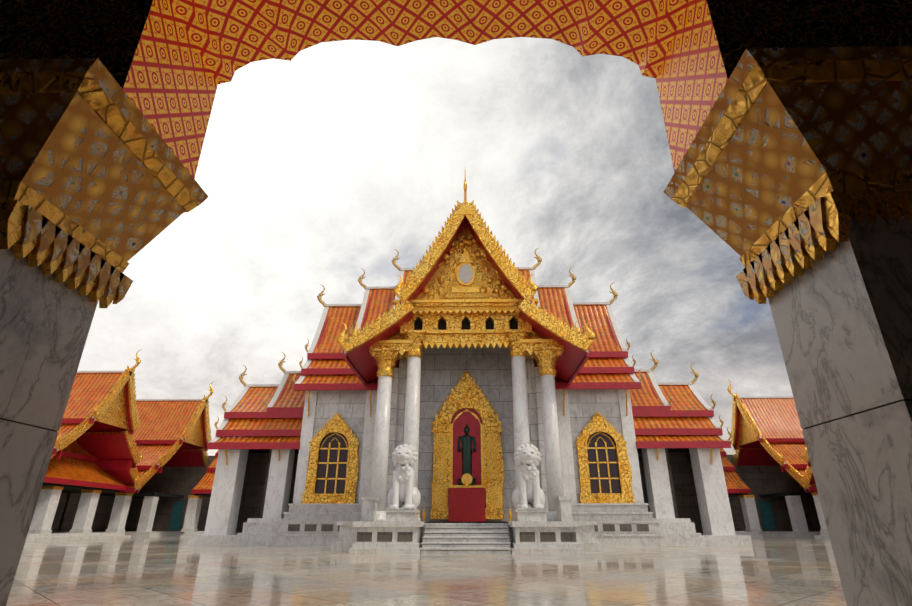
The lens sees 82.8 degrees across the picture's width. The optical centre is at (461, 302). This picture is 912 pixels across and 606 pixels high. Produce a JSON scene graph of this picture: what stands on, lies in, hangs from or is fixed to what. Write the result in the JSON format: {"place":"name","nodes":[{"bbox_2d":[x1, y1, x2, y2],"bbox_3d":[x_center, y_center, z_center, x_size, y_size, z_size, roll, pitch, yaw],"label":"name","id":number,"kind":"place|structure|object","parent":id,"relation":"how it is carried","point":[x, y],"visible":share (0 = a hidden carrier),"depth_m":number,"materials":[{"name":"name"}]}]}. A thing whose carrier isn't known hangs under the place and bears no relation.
{"place":"outdoors","nodes":[
{"label":"outdoors","id":0,"kind":"place"},
{"bbox_2d":[6,531,846,605],"bbox_3d":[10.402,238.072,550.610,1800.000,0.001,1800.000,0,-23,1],"label":"courtyard floor","id":1,"kind":"structure","parent":0,"point":[180,571],"depth_m":9.56,"materials":[{"name":"stone"}]},
{"bbox_2d":[25,349,218,541],"bbox_3d":[-21.858,6.315,29.418,21.710,13.403,49.843,0,-23,1],"label":"cloister gallery","id":2,"kind":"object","parent":1,"relation":"on","point":[124,462],"visible":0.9,"depth_m":39.58,"materials":[{"name":"tile"}]},
{"bbox_2d":[0,0,911,605],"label":"archway","id":3,"kind":"object","parent":1,"relation":"on","point":[788,126],"visible":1,"depth_m":2.06,"materials":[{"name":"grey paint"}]},
{"bbox_2d":[188,437,752,545],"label":"side wings","id":4,"kind":"object","parent":1,"relation":"on","point":[685,495],"visible":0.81,"depth_m":25.93},
{"bbox_2d":[719,379,829,538],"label":"cloister gallery","id":5,"kind":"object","parent":1,"relation":"on","point":[772,491],"visible":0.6,"depth_m":46.05,"materials":[{"name":"tile"}]},
{"bbox_2d":[77,37,792,455],"label":"sky","id":6,"kind":"structure","parent":0,"point":[316,166],"materials":[{"name":"white"}]},
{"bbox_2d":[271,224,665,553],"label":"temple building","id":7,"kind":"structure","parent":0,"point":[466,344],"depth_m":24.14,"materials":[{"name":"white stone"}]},
{"bbox_2d":[386,443,420,509],"bbox_3d":[-2.123,6.480,19.299,1.208,2.375,1.597,0,-23,1],"label":"lion statue","id":8,"kind":"object","parent":7,"relation":"on","point":[404,491],"visible":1,"depth_m":18.86,"materials":[{"name":"stone"}]},
{"bbox_2d":[457,423,476,485],"bbox_3d":[0.259,6.984,24.092,0.920,3.040,0.792,0,-23,1],"label":"standing buddha","id":9,"kind":"object","parent":7,"relation":"on","point":[466,478],"visible":0.83,"depth_m":23.97,"materials":[{"name":"black metal"}]},
{"bbox_2d":[206,171,731,448],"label":"ubosot roofs","id":10,"kind":"structure","parent":7,"relation":"attached to","point":[587,336],"depth_m":27.45,"materials":[{"name":"tile"}]},
{"bbox_2d":[512,443,545,509],"bbox_3d":[2.477,6.447,19.224,1.208,2.375,1.597,0,-23,1],"label":"lion statue","id":11,"kind":"object","parent":7,"relation":"on","point":[527,491],"visible":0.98,"depth_m":18.79,"materials":[{"name":"stone"}]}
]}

